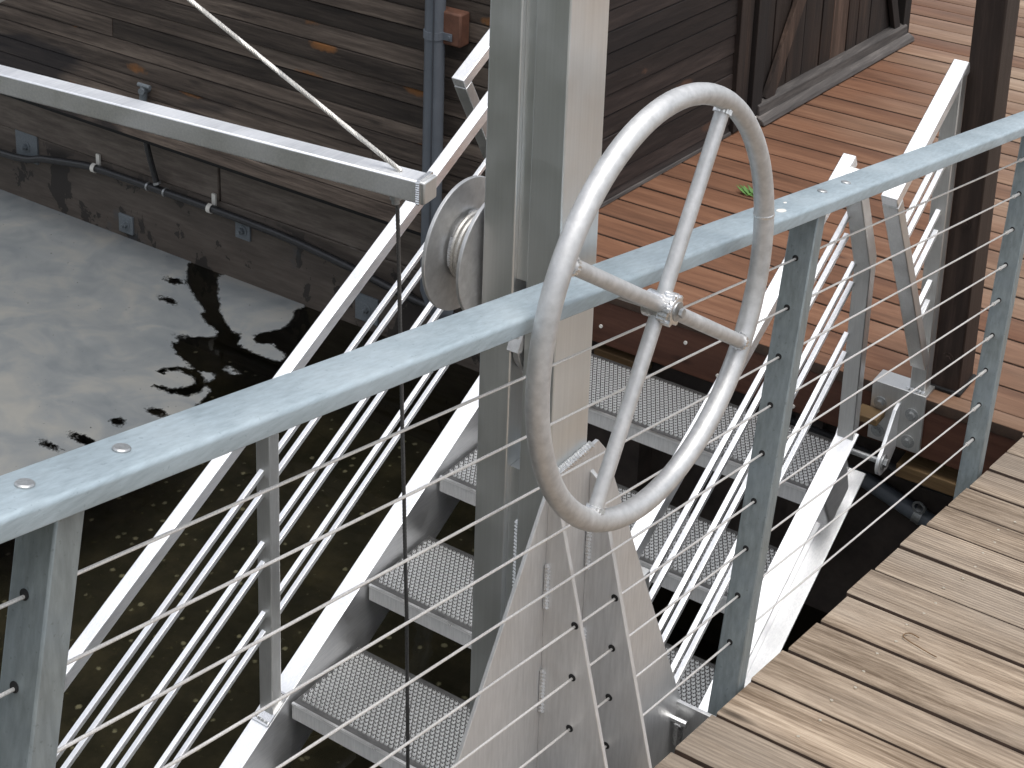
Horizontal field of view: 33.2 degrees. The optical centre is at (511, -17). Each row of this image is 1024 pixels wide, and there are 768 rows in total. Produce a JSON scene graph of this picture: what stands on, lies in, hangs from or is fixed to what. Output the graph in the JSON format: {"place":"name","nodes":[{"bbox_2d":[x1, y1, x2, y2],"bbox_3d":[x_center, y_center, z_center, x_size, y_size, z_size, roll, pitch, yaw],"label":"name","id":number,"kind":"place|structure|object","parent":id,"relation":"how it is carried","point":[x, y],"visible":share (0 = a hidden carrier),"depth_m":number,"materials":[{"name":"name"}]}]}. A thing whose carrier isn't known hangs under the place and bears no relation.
{"place":"outdoors","nodes":[
{"label":"outdoors","id":0,"kind":"place"},
{"bbox_2d":[0,210,827,767],"bbox_3d":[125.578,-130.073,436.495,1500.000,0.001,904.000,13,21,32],"label":"water","id":1,"kind":"structure","parent":0,"point":[114,526],"depth_m":5.70,"materials":[{"name":"black liquid"}]},
{"bbox_2d":[0,189,304,475],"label":"surface film","id":2,"kind":"object","parent":1,"relation":"on","point":[57,375],"visible":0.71,"depth_m":7.18,"materials":[{"name":"grey liquid"}]},
{"bbox_2d":[0,0,913,371],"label":"floating house","id":3,"kind":"structure","parent":1,"relation":"on","point":[356,66],"depth_m":7.13,"materials":[{"name":"brown wood"}]},
{"bbox_2d":[0,82,454,314],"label":"float hose","id":4,"kind":"object","parent":3,"relation":"attached to","point":[155,187],"visible":0.85,"depth_m":7.54,"materials":[{"name":"rubber"}]},
{"bbox_2d":[420,0,469,319],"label":"wall conduit","id":5,"kind":"object","parent":3,"relation":"attached to","point":[445,24],"depth_m":6.35,"materials":[{"name":"grey plastic"}]},
{"bbox_2d":[762,0,899,98],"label":"door","id":6,"kind":"structure","parent":3,"relation":"in","point":[802,35],"depth_m":7.34,"materials":[{"name":"brown wood"}]},
{"bbox_2d":[587,340,952,612],"bbox_3d":[6.476,1.495,6.843,9.860,1.200,8.570,13,21,32],"label":"deck frame","id":7,"kind":"object","parent":1,"relation":"in","point":[863,554],"visible":0.02,"depth_m":5.49,"materials":[{"name":"black metal"}]},
{"bbox_2d":[594,344,651,369],"bbox_3d":[0.365,1.228,5.654,0.190,0.035,0.060,13,21,32],"label":"timber ledger","id":8,"kind":"object","parent":7,"relation":"attached to","point":[615,355],"visible":0.39,"depth_m":5.64,"materials":[{"name":"brown wood"}]},
{"bbox_2d":[596,0,1023,440],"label":"deck","id":9,"kind":"structure","parent":7,"relation":"on","point":[874,113],"depth_m":6.32,"materials":[{"name":"brown wood"}]},
{"bbox_2d":[737,184,752,195],"bbox_3d":[0.871,0.759,6.337,0.099,0.021,0.058,13,21,32],"label":"leaf sprig","id":10,"kind":"object","parent":9,"relation":"on","point":[744,190],"visible":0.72,"depth_m":6.34,"materials":[{"name":"green plant"}]},
{"bbox_2d":[592,302,1017,473],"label":"deck fascia","id":11,"kind":"structure","parent":9,"relation":"attached to","point":[670,347],"depth_m":5.37,"materials":[{"name":"brown wood"}]},
{"bbox_2d":[452,28,489,158],"bbox_3d":[0.024,0.606,5.457,0.231,1.247,0.479,13,21,32],"label":"hinge guard","id":12,"kind":"object","parent":11,"relation":"attached to","point":[470,67],"visible":0.03,"depth_m":5.25,"materials":[{"name":"metal"}]},
{"bbox_2d":[599,324,819,411],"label":"fascia screws","id":13,"kind":"object","parent":11,"relation":"attached to","point":[601,326],"visible":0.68,"depth_m":5.44,"materials":[{"name":"silver metal"}]},
{"bbox_2d":[836,59,969,474],"bbox_3d":[1.035,0.843,4.817,0.230,1.247,0.479,13,21,32],"label":"railing","id":14,"kind":"object","parent":11,"relation":"attached to","point":[943,114],"visible":0.88,"depth_m":4.85,"materials":[{"name":"metal"}]},
{"bbox_2d":[930,0,1019,396],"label":"timber post","id":15,"kind":"object","parent":9,"relation":"on","point":[991,57],"visible":0.81,"depth_m":4.87,"materials":[{"name":"brown wood"}]},
{"bbox_2d":[790,416,953,497],"bbox_3d":[1.298,1.500,5.084,1.202,0.107,0.043,14,21,33],"label":"black hose","id":16,"kind":"object","parent":7,"relation":"attached to","point":[891,467],"visible":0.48,"depth_m":5.22,"materials":[{"name":"black rubber"}]},
{"bbox_2d":[848,465,935,525],"bbox_3d":[1.252,1.630,5.249,1.613,0.462,0.064,13,21,32],"label":"drain pipe","id":17,"kind":"object","parent":7,"relation":"attached to","point":[917,513],"visible":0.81,"depth_m":5.27,"materials":[{"name":"grey plastic"}]},
{"bbox_2d":[895,452,958,496],"bbox_3d":[1.258,1.459,5.096,0.225,0.044,0.080,13,21,32],"label":"timber ledger","id":18,"kind":"object","parent":7,"relation":"attached to","point":[919,469],"visible":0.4,"depth_m":5.09,"materials":[{"name":"brown wood"}]},
{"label":"ramp beams","id":19,"kind":"structure","parent":0,"visible":0},
{"bbox_2d":[654,433,1023,767],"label":"ramp deck","id":20,"kind":"structure","parent":19,"relation":"on","point":[957,701],"depth_m":3.13,"materials":[{"name":"brown wood"}]},
{"bbox_2d":[0,111,1023,767],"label":"ramp guardrail","id":21,"kind":"object","parent":20,"relation":"attached to","point":[46,503],"visible":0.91,"depth_m":2.05,"materials":[{"name":"silver metal"}]},
{"bbox_2d":[421,0,774,767],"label":"hand hoist","id":22,"kind":"object","parent":20,"relation":"on","point":[521,214],"visible":0.98,"depth_m":2.42,"materials":[{"name":"metal"}]},
{"bbox_3d":[-0.680,-0.775,2.774,0.010,1.479,0.048,13,21,32],"label":"wire rope","id":23,"kind":"object","parent":22,"relation":"hanging from","visible":0},
{"bbox_2d":[187,0,402,171],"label":"wire rope","id":24,"kind":"object","parent":23,"relation":"hanging from","point":[310,97],"visible":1,"depth_m":2.90,"materials":[{"name":"metal"}]},
{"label":"wire rope","id":25,"kind":"object","parent":23,"relation":"hanging from","visible":0},
{"bbox_2d":[0,65,436,205],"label":"spreader bar","id":26,"kind":"object","parent":25,"relation":"hanging from","point":[416,187],"visible":1,"depth_m":2.98,"materials":[{"name":"metal"}]},
{"bbox_2d":[395,204,409,767],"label":"wire rope","id":27,"kind":"object","parent":26,"relation":"hanging from","point":[399,301],"visible":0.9,"depth_m":3.03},
{"bbox_2d":[56,91,876,767],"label":"boarding stairs","id":28,"kind":"structure","parent":27,"relation":"hanging from","point":[324,705],"depth_m":4.81,"materials":[{"name":"metal"}]},
{"bbox_2d":[796,521,1015,737],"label":"ramp screws","id":29,"kind":"object","parent":20,"relation":"attached to","point":[831,700],"visible":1,"depth_m":3.19,"materials":[{"name":"silver metal"}]},
{"bbox_2d":[903,632,936,656],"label":"pine needles","id":30,"kind":"object","parent":20,"relation":"on","point":[915,644],"visible":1,"depth_m":3.23,"materials":[{"name":"brown plant"}]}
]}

